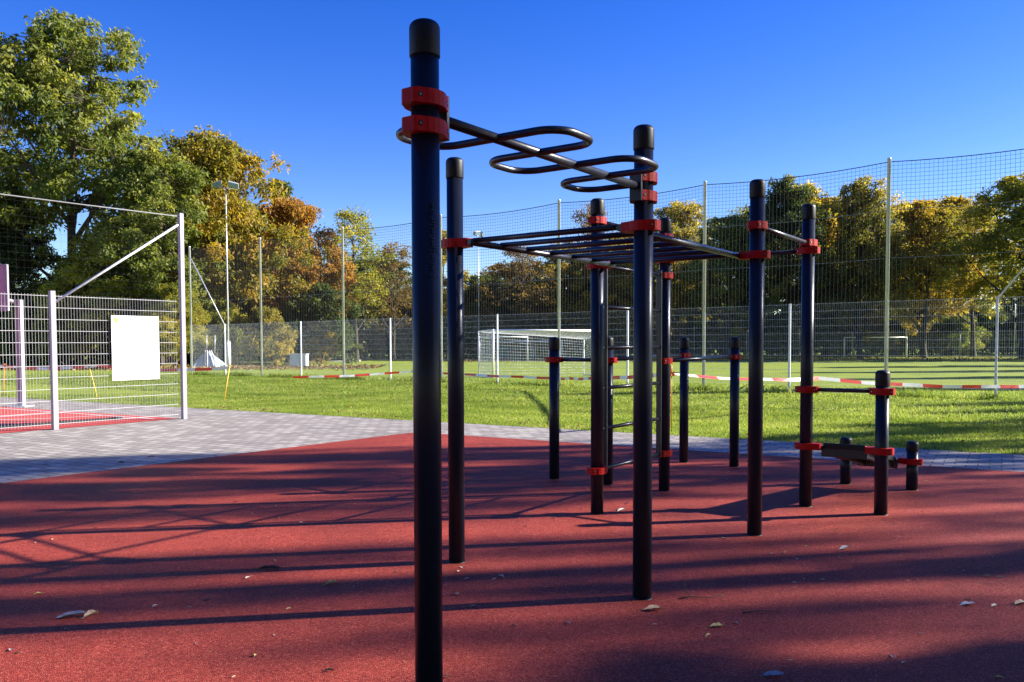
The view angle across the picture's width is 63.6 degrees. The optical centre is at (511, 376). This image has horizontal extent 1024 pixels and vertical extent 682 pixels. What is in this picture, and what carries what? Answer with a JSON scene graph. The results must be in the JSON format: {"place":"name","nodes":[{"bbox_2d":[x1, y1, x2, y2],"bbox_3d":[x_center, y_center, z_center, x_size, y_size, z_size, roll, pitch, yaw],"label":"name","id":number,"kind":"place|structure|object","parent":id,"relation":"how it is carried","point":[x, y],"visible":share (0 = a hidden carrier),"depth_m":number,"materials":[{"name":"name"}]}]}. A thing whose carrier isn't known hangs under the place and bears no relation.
{"place":"outdoors","nodes":[
{"label":"outdoors","id":0,"kind":"place"},
{"bbox_2d":[0,407,178,432],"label":"court","id":1,"kind":"object","parent":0,"point":[30,416],"visible":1,"depth_m":15.90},
{"bbox_2d":[0,417,122,427],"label":"rubber strip","id":2,"kind":"object","parent":1,"relation":"on","point":[44,423],"visible":0.74,"depth_m":15.04,"materials":[{"name":"red rubber"}]},
{"bbox_2d":[0,408,153,419],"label":"court lines","id":3,"kind":"object","parent":1,"relation":"on","point":[60,412],"visible":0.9,"depth_m":16.68,"materials":[{"name":"white paint"}]},
{"bbox_2d":[0,433,1023,681],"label":"rubber surface","id":4,"kind":"object","parent":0,"point":[176,543],"visible":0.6,"depth_m":5.18,"materials":[{"name":"rubber"}]},
{"bbox_2d":[56,610,86,618],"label":"fallen leaf","id":5,"kind":"object","parent":4,"relation":"on","point":[76,612],"visible":1,"depth_m":4.38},
{"bbox_2d":[83,610,98,617],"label":"fallen leaf","id":6,"kind":"object","parent":4,"relation":"on","point":[89,612],"visible":1,"depth_m":4.38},
{"bbox_2d":[254,565,279,568],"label":"fallen leaf","id":7,"kind":"object","parent":4,"relation":"on","point":[270,566],"visible":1,"depth_m":5.28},
{"bbox_2d":[640,605,662,609],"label":"fallen leaf","id":8,"kind":"object","parent":4,"relation":"on","point":[653,607],"visible":1,"depth_m":4.46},
{"bbox_2d":[396,18,922,681],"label":"calisthenics frame","id":9,"kind":"object","parent":4,"relation":"on","point":[428,124],"visible":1,"depth_m":5.33,"materials":[{"name":"black metal"}]},
{"bbox_2d":[678,580,725,598],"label":"twig","id":10,"kind":"object","parent":4,"relation":"on","point":[697,596],"visible":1,"depth_m":4.65,"materials":[{"name":"wood"}]},
{"bbox_2d":[758,670,783,675],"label":"fallen leaf","id":11,"kind":"object","parent":4,"relation":"on","point":[775,672],"visible":1,"depth_m":3.58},
{"bbox_2d":[0,397,1023,482],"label":"paving","id":12,"kind":"structure","parent":0,"point":[198,433],"depth_m":12.52,"materials":[{"name":"concrete"}]},
{"bbox_2d":[0,264,34,406],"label":"basketball stand","id":13,"kind":"object","parent":12,"relation":"on","point":[6,301],"visible":0.88,"depth_m":19.21,"materials":[{"name":"purple paint"}]},
{"bbox_2d":[0,193,186,430],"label":"court fence","id":14,"kind":"object","parent":12,"relation":"on","point":[53,354],"visible":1,"depth_m":14.46,"materials":[{"name":"grey metal"}]},
{"bbox_2d":[111,315,159,380],"bbox_3d":[-6.895,-0.528,15.130,0.015,1.170,0.910,2,3,36],"label":"notice sign","id":15,"kind":"object","parent":14,"relation":"attached to","point":[135,346],"visible":1,"depth_m":15.11,"materials":[{"name":"white paint"}]},
{"bbox_2d":[0,346,1023,454],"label":"ground","id":16,"kind":"structure","parent":0,"point":[902,373],"depth_m":35.02,"materials":[{"name":"plant"}]},
{"bbox_2d":[0,297,47,365],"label":"shrub","id":17,"kind":"object","parent":16,"relation":"on","point":[27,304],"visible":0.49,"depth_m":53.12,"materials":[{"name":"green plant"}]},
{"bbox_2d":[3,288,63,364],"bbox_3d":[-34.109,-3.531,59.864,5.546,5.748,5.762,-1,2,-17],"label":"shrub","id":18,"kind":"object","parent":16,"relation":"on","point":[62,345],"visible":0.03,"depth_m":58.80,"materials":[{"name":"green plant"}]},
{"bbox_2d":[0,204,77,365],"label":"deciduous tree","id":19,"kind":"object","parent":16,"relation":"on","point":[14,253],"visible":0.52,"depth_m":54.93,"materials":[{"name":"green plant"}]},
{"bbox_2d":[0,42,87,237],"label":"deciduous tree","id":20,"kind":"object","parent":16,"relation":"on","point":[5,161],"visible":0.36,"depth_m":55.58,"materials":[{"name":"green plant"}]},
{"bbox_2d":[28,278,99,365],"bbox_3d":[-28.335,-3.288,52.031,4.000,5.873,3.850,-2,3,-33],"label":"shrub","id":21,"kind":"object","parent":16,"relation":"on","point":[65,311],"visible":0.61,"depth_m":51.28,"materials":[{"name":"green plant"}]},
{"bbox_2d":[57,321,111,363],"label":"shrub","id":22,"kind":"object","parent":16,"relation":"on","point":[100,355],"visible":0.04,"depth_m":60.30,"materials":[{"name":"green plant"}]},
{"bbox_2d":[0,5,174,365],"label":"deciduous tree","id":23,"kind":"object","parent":16,"relation":"on","point":[51,79],"visible":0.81,"depth_m":53.23,"materials":[{"name":"green plant"}]},
{"bbox_2d":[88,365,96,396],"bbox_3d":[-11.425,0.147,22.498,0.281,0.957,0.027,0,2,11],"label":"stake","id":24,"kind":"object","parent":16,"relation":"on","point":[92,380],"visible":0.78,"depth_m":22.49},
{"bbox_2d":[0,364,228,371],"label":"barrier tape","id":25,"kind":"object","parent":24,"relation":"attached to","point":[161,370],"visible":0.58,"depth_m":22.36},
{"bbox_2d":[38,227,186,365],"bbox_3d":[-25.735,-5.043,53.666,10.337,9.250,9.335,0,2,5],"label":"deciduous tree","id":26,"kind":"object","parent":16,"relation":"on","point":[77,268],"visible":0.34,"depth_m":51.27,"materials":[{"name":"green plant"}]},
{"bbox_2d":[82,139,234,365],"bbox_3d":[-22.216,-7.608,51.264,9.002,14.303,9.194,-1,2,-9],"label":"deciduous tree","id":27,"kind":"object","parent":16,"relation":"on","point":[138,176],"visible":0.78,"depth_m":50.09,"materials":[{"name":"green plant"}]},
{"bbox_2d":[139,282,212,368],"bbox_3d":[-20.362,-3.066,49.956,4.367,5.372,4.836,-2,3,-37],"label":"deciduous tree","id":28,"kind":"object","parent":16,"relation":"on","point":[173,291],"visible":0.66,"depth_m":49.17,"materials":[{"name":"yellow plant"}]},
{"bbox_2d":[165,327,196,363],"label":"shrub","id":29,"kind":"object","parent":16,"relation":"on","point":[188,359],"visible":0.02,"depth_m":60.35,"materials":[{"name":"green plant"}]},
{"bbox_2d":[164,309,241,363],"bbox_3d":[-22.735,-2.914,60.717,6.604,4.271,6.862,-2,3,-44],"label":"shrub","id":30,"kind":"object","parent":16,"relation":"on","point":[219,351],"visible":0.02,"depth_m":59.51,"materials":[{"name":"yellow plant"}]},
{"bbox_2d":[193,337,226,367],"bbox_3d":[-18.604,-1.542,50.510,2.382,2.000,1.565,0,2,0],"label":"tarpaulin heap","id":31,"kind":"object","parent":16,"relation":"on","point":[207,355],"visible":0.8,"depth_m":50.15,"materials":[{"name":"white paint"}]},
{"bbox_2d":[109,124,315,365],"bbox_3d":[-20.481,-8.611,56.561,11.720,16.483,12.978,1,3,32],"label":"deciduous tree","id":32,"kind":"object","parent":16,"relation":"on","point":[222,159],"visible":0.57,"depth_m":54.95,"materials":[{"name":"green plant"}]},
{"bbox_2d":[189,298,249,365],"bbox_3d":[-19.043,-2.853,54.130,3.634,4.693,3.498,0,2,-7],"label":"shrub","id":33,"kind":"object","parent":16,"relation":"on","point":[212,334],"visible":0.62,"depth_m":53.41,"materials":[{"name":"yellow plant"}]},
{"bbox_2d":[212,181,238,366],"bbox_3d":[-18.002,-6.464,52.076,1.632,11.708,0.494,-1,2,-9],"label":"floodlight mast","id":34,"kind":"object","parent":16,"relation":"on","point":[233,185],"visible":0.89,"depth_m":52.09,"materials":[{"name":"metal"}]},
{"bbox_2d":[219,293,264,360],"bbox_3d":[-20.634,-3.863,61.531,4.694,6.242,4.518,2,3,44],"label":"shrub","id":35,"kind":"object","parent":16,"relation":"on","point":[248,304],"visible":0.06,"depth_m":60.84,"materials":[{"name":"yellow plant"}]},
{"bbox_2d":[239,304,298,364],"bbox_3d":[-16.223,-2.699,55.168,3.868,4.252,4.019,-1,3,-24],"label":"shrub","id":36,"kind":"object","parent":16,"relation":"on","point":[269,342],"visible":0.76,"depth_m":54.52,"materials":[{"name":"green plant"}]},
{"bbox_2d":[249,306,307,362],"bbox_3d":[-16.982,-3.020,60.634,4.735,4.473,4.557,1,3,28],"label":"shrub","id":37,"kind":"object","parent":16,"relation":"on","point":[296,347],"visible":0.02,"depth_m":59.77,"materials":[{"name":"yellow plant"}]},
{"bbox_2d":[257,178,301,360],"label":"deciduous tree","id":38,"kind":"object","parent":16,"relation":"on","point":[289,189],"visible":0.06,"depth_m":71.05,"materials":[{"name":"yellow plant"}]},
{"bbox_2d":[242,199,324,358],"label":"deciduous tree","id":39,"kind":"object","parent":16,"relation":"on","point":[255,204],"depth_m":81.17,"materials":[{"name":"orange plant"}]},
{"bbox_2d":[229,196,359,362],"bbox_3d":[-17.239,-7.264,62.863,9.859,13.093,10.917,1,3,30],"label":"deciduous tree","id":40,"kind":"object","parent":16,"relation":"on","point":[291,211],"visible":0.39,"depth_m":61.50,"materials":[{"name":"orange plant"}]},
{"bbox_2d":[289,354,308,366],"bbox_3d":[-13.203,-1.008,51.200,1.060,0.850,0.760,0,2,0],"label":"storage box","id":41,"kind":"object","parent":16,"relation":"on","point":[294,361],"visible":0.62,"depth_m":50.85,"materials":[{"name":"metal"}]},
{"bbox_2d":[297,317,337,363],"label":"shrub","id":42,"kind":"object","parent":16,"relation":"on","point":[315,344],"visible":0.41,"depth_m":59.25,"materials":[{"name":"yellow plant"}]},
{"bbox_2d":[276,280,366,363],"bbox_3d":[-13.852,-3.816,60.098,6.178,6.226,5.946,0,2,12],"label":"shrub","id":43,"kind":"object","parent":16,"relation":"on","point":[332,314],"visible":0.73,"depth_m":58.78,"materials":[{"name":"green plant"}]},
{"bbox_2d":[311,205,400,361],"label":"deciduous tree","id":44,"kind":"object","parent":16,"relation":"on","point":[348,214],"visible":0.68,"depth_m":65.35,"materials":[{"name":"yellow plant"}]},
{"bbox_2d":[333,257,411,357],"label":"deciduous tree","id":45,"kind":"object","parent":16,"relation":"on","point":[401,269],"visible":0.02,"depth_m":82.20,"materials":[{"name":"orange plant"}]},
{"bbox_2d":[358,293,409,358],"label":"shrub","id":46,"kind":"object","parent":16,"relation":"on","point":[383,338],"visible":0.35,"depth_m":75.41,"materials":[{"name":"green plant"}]},
{"bbox_2d":[358,240,411,360],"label":"deciduous tree","id":47,"kind":"object","parent":16,"relation":"on","point":[404,295],"visible":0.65,"depth_m":69.25,"materials":[{"name":"green plant"}]},
{"bbox_2d":[391,308,446,356],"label":"shrub","id":48,"kind":"object","parent":16,"relation":"on","point":[407,336],"visible":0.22,"depth_m":74.77,"materials":[{"name":"green plant"}]},
{"bbox_2d":[442,229,469,334],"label":"deciduous tree","id":49,"kind":"object","parent":16,"relation":"on","point":[444,295],"visible":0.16,"depth_m":75.18,"materials":[{"name":"green plant"}]},
{"bbox_2d":[443,320,482,356],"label":"shrub","id":50,"kind":"object","parent":16,"relation":"on","point":[468,339],"visible":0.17,"depth_m":77.93,"materials":[{"name":"green plant"}]},
{"bbox_2d":[473,231,482,358],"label":"floodlight mast","id":51,"kind":"object","parent":16,"relation":"on","point":[475,233],"visible":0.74,"depth_m":74.68,"materials":[{"name":"metal"}]},
{"bbox_2d":[464,301,501,358],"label":"shrub","id":52,"kind":"object","parent":16,"relation":"on","point":[471,315],"visible":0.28,"depth_m":76.78,"materials":[{"name":"green plant"}]},
{"bbox_2d":[444,274,527,357],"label":"deciduous tree","id":53,"kind":"object","parent":16,"relation":"on","point":[472,290],"visible":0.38,"depth_m":78.38,"materials":[{"name":"green plant"}]},
{"bbox_2d":[479,336,527,361],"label":"football goal","id":54,"kind":"object","parent":16,"relation":"on","point":[505,336],"visible":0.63,"depth_m":66.02,"materials":[{"name":"white paint"}]},
{"bbox_2d":[0,256,1017,363],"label":"woods","id":55,"kind":"object","parent":16,"relation":"on","point":[361,340],"visible":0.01,"depth_m":79.37,"materials":[{"name":"green plant"}]},
{"bbox_2d":[477,317,543,357],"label":"shrub","id":56,"kind":"object","parent":16,"relation":"on","point":[514,323],"visible":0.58,"depth_m":73.18,"materials":[{"name":"green plant"}]},
{"bbox_2d":[472,261,549,305],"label":"deciduous tree","id":57,"kind":"object","parent":16,"relation":"on","point":[502,273],"visible":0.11,"depth_m":91.67,"materials":[{"name":"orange plant"}]},
{"bbox_2d":[0,355,1022,370],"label":"leaf litter","id":58,"kind":"object","parent":16,"relation":"on","point":[365,366],"visible":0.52,"depth_m":53.94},
{"bbox_2d":[0,372,1023,427],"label":"grass","id":59,"kind":"structure","parent":16,"relation":"on","point":[217,380],"depth_m":23.96,"materials":[{"name":"plant"}]},
{"bbox_2d":[1,392,1023,454],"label":"grass","id":60,"kind":"structure","parent":16,"relation":"on","point":[206,401],"depth_m":15.91,"materials":[{"name":"plant"}]},
{"bbox_2d":[499,346,535,359],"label":"green screen","id":61,"kind":"object","parent":16,"relation":"on","point":[507,351],"visible":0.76,"depth_m":72.40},
{"bbox_2d":[473,246,562,335],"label":"deciduous tree","id":62,"kind":"object","parent":16,"relation":"on","point":[528,263],"visible":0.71,"depth_m":73.64,"materials":[{"name":"green plant"}]},
{"bbox_2d":[494,341,560,341],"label":"football goal","id":63,"kind":"object","parent":16,"relation":"on","point":[522,341],"visible":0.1,"depth_m":70.02,"materials":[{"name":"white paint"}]},
{"bbox_2d":[478,329,590,378],"bbox_3d":[1.253,-1.004,35.833,5.150,2.076,1.977,-1,2,-20],"label":"football goal","id":64,"kind":"object","parent":16,"relation":"on","point":[513,331],"visible":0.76,"depth_m":35.90,"materials":[{"name":"white paint"}]},
{"bbox_2d":[533,293,589,357],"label":"shrub","id":65,"kind":"object","parent":16,"relation":"on","point":[552,324],"visible":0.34,"depth_m":76.16,"materials":[{"name":"green plant"}]},
{"bbox_2d":[119,388,1023,448],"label":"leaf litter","id":66,"kind":"object","parent":16,"relation":"on","point":[586,403],"visible":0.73,"depth_m":16.93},
{"bbox_2d":[521,243,629,357],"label":"deciduous tree","id":67,"kind":"object","parent":16,"relation":"on","point":[575,285],"visible":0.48,"depth_m":75.88,"materials":[{"name":"green plant"}]},
{"bbox_2d":[561,199,627,356],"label":"deciduous tree","id":68,"kind":"object","parent":16,"relation":"on","point":[586,217],"visible":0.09,"depth_m":85.48,"materials":[{"name":"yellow plant"}]},
{"bbox_2d":[580,320,625,356],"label":"shrub","id":69,"kind":"object","parent":16,"relation":"on","point":[610,329],"visible":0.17,"depth_m":85.56,"materials":[{"name":"green plant"}]},
{"bbox_2d":[188,149,1023,399],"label":"ball fence","id":70,"kind":"object","parent":16,"relation":"on","point":[408,356],"visible":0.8,"depth_m":25.25,"materials":[{"name":"metal"}]},
{"bbox_2d":[571,243,679,356],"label":"deciduous tree","id":71,"kind":"object","parent":16,"relation":"on","point":[619,316],"visible":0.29,"depth_m":76.02,"materials":[{"name":"green plant"}]},
{"bbox_2d":[577,237,675,355],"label":"deciduous tree","id":72,"kind":"object","parent":16,"relation":"on","point":[629,273],"visible":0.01,"depth_m":91.94,"materials":[{"name":"green plant"}]},
{"bbox_2d":[620,318,655,352],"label":"shrub","id":73,"kind":"object","parent":16,"relation":"on","point":[624,342],"visible":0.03,"depth_m":85.27,"materials":[{"name":"green plant"}]},
{"bbox_2d":[625,306,693,353],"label":"shrub","id":74,"kind":"object","parent":16,"relation":"on","point":[674,335],"visible":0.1,"depth_m":84.17,"materials":[{"name":"green plant"}]},
{"bbox_2d":[617,260,723,354],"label":"deciduous tree","id":75,"kind":"object","parent":16,"relation":"on","point":[654,350],"visible":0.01,"depth_m":84.86,"materials":[{"name":"green plant"}]},
{"bbox_2d":[670,365,679,429],"bbox_3d":[2.711,0.379,13.602,0.212,1.130,0.038,1,3,27],"label":"stake","id":76,"kind":"object","parent":16,"relation":"on","point":[671,372],"visible":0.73,"depth_m":13.63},
{"bbox_2d":[674,373,1023,387],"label":"barrier tape","id":77,"kind":"object","parent":76,"relation":"attached to","point":[891,383],"visible":0.79,"depth_m":17.59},
{"bbox_2d":[632,199,722,357],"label":"deciduous tree","id":78,"kind":"object","parent":16,"relation":"on","point":[682,286],"visible":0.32,"depth_m":79.94,"materials":[{"name":"yellow plant"}]},
{"bbox_2d":[677,307,722,356],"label":"shrub","id":79,"kind":"object","parent":16,"relation":"on","point":[691,329],"visible":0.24,"depth_m":84.37,"materials":[{"name":"green plant"}]},
{"bbox_2d":[691,314,745,356],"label":"shrub","id":80,"kind":"object","parent":16,"relation":"on","point":[721,337],"visible":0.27,"depth_m":85.83,"materials":[{"name":"green plant"}]},
{"bbox_2d":[713,312,748,355],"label":"shrub","id":81,"kind":"object","parent":16,"relation":"on","point":[746,326],"visible":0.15,"depth_m":88.12,"materials":[{"name":"green plant"}]},
{"bbox_2d":[678,214,801,355],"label":"deciduous tree","id":82,"kind":"object","parent":16,"relation":"on","point":[714,283],"visible":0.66,"depth_m":74.65,"materials":[{"name":"green plant"}]},
{"bbox_2d":[714,205,823,330],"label":"deciduous tree","id":83,"kind":"object","parent":16,"relation":"on","point":[745,216],"visible":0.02,"depth_m":91.10,"materials":[{"name":"green plant"}]},
{"bbox_2d":[764,314,800,356],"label":"shrub","id":84,"kind":"object","parent":16,"relation":"on","point":[771,336],"visible":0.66,"depth_m":84.75,"materials":[{"name":"green plant"}]},
{"bbox_2d":[723,174,854,357],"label":"deciduous tree","id":85,"kind":"object","parent":16,"relation":"on","point":[783,242],"visible":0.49,"depth_m":74.17,"materials":[{"name":"green plant"}]},
{"bbox_2d":[764,310,821,354],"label":"shrub","id":86,"kind":"object","parent":16,"relation":"on","point":[797,349],"visible":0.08,"depth_m":87.21,"materials":[{"name":"green plant"}]},
{"bbox_2d":[590,289,1018,356],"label":"field fence","id":87,"kind":"object","parent":16,"relation":"on","point":[982,337],"visible":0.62,"depth_m":82.24,"materials":[{"name":"metal"}]},
{"bbox_2d":[764,195,869,355],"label":"deciduous tree","id":88,"kind":"object","parent":16,"relation":"on","point":[827,316],"visible":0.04,"depth_m":91.16,"materials":[{"name":"green plant"}]},
{"bbox_2d":[800,320,853,356],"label":"shrub","id":89,"kind":"object","parent":16,"relation":"on","point":[824,332],"visible":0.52,"depth_m":84.73,"materials":[{"name":"green plant"}]},
{"bbox_2d":[829,313,900,354],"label":"shrub","id":90,"kind":"object","parent":16,"relation":"on","point":[879,324],"visible":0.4,"depth_m":84.08,"materials":[{"name":"green plant"}]},
{"bbox_2d":[815,172,919,358],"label":"deciduous tree","id":91,"kind":"object","parent":16,"relation":"on","point":[853,293],"visible":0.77,"depth_m":72.18,"materials":[{"name":"green plant"}]},
{"bbox_2d":[844,337,907,356],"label":"football goal","id":92,"kind":"object","parent":16,"relation":"on","point":[878,337],"visible":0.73,"depth_m":80.44,"materials":[{"name":"white paint"}]},
{"bbox_2d":[862,317,912,354],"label":"shrub","id":93,"kind":"object","parent":16,"relation":"on","point":[877,351],"visible":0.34,"depth_m":85.43,"materials":[{"name":"green plant"}]},
{"bbox_2d":[814,202,1001,355],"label":"deciduous tree","id":94,"kind":"object","parent":16,"relation":"on","point":[904,312],"visible":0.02,"depth_m":86.78,"materials":[{"name":"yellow plant"}]},
{"bbox_2d":[881,321,947,355],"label":"shrub","id":95,"kind":"object","parent":16,"relation":"on","point":[918,336],"visible":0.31,"depth_m":86.22,"materials":[{"name":"green plant"}]},
{"bbox_2d":[864,198,984,357],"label":"deciduous tree","id":96,"kind":"object","parent":16,"relation":"on","point":[920,217],"visible":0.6,"depth_m":73.63,"materials":[{"name":"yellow plant"}]},
{"bbox_2d":[920,316,986,355],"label":"shrub","id":97,"kind":"object","parent":16,"relation":"on","point":[956,326],"visible":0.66,"depth_m":84.51,"materials":[{"name":"green plant"}]},
{"bbox_2d":[899,194,1023,354],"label":"deciduous tree","id":98,"kind":"object","parent":16,"relation":"on","point":[950,200],"visible":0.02,"depth_m":88.78,"materials":[{"name":"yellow plant"}]},
{"bbox_2d":[950,315,991,355],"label":"shrub","id":99,"kind":"object","parent":16,"relation":"on","point":[976,324],"visible":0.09,"depth_m":87.57,"materials":[{"name":"green plant"}]},
{"bbox_2d":[920,172,1023,358],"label":"deciduous tree","id":100,"kind":"object","parent":16,"relation":"on","point":[995,245],"visible":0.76,"depth_m":69.68,"materials":[{"name":"green plant"}]},
{"bbox_2d":[930,191,1023,356],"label":"deciduous tree","id":101,"kind":"object","parent":16,"relation":"on","point":[972,231],"visible":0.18,"depth_m":81.59,"materials":[{"name":"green plant"}]},
{"bbox_2d":[957,308,1018,354],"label":"shrub","id":102,"kind":"object","parent":16,"relation":"on","point":[990,322],"visible":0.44,"depth_m":88.36,"materials":[{"name":"green plant"}]},
{"bbox_2d":[985,314,1019,354],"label":"shrub","id":103,"kind":"object","parent":16,"relation":"on","point":[1011,329],"visible":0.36,"depth_m":88.70,"materials":[{"name":"green plant"}]},
{"bbox_3d":[-3.560,-0.024,29.922,0.039,0.650,0.038,0,2,0],"label":"stake","id":104,"kind":"object","parent":16,"relation":"on","visible":0},
{"bbox_2d":[293,370,412,377],"bbox_3d":[-5.580,-0.092,29.270,4.244,0.235,0.014,-1,2,-18],"label":"barrier tape","id":105,"kind":"object","parent":104,"relation":"attached to","point":[325,376],"visible":0.96,"depth_m":29.24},
{"bbox_2d":[441,372,674,379],"bbox_3d":[0.793,-0.116,22.287,2.635,0.625,17.371,-1,2,-21],"label":"barrier tape","id":106,"kind":"object","parent":104,"relation":"attached to","point":[563,378],"visible":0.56,"depth_m":25.33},
{"bbox_2d":[0,0,1023,342],"label":"sky","id":107,"kind":"structure","parent":0,"point":[729,91],"materials":[{"name":"blue"}]},
{"bbox_2d":[188,371,1023,400],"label":"barrier tape","id":108,"kind":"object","parent":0,"point":[989,396],"depth_m":26.24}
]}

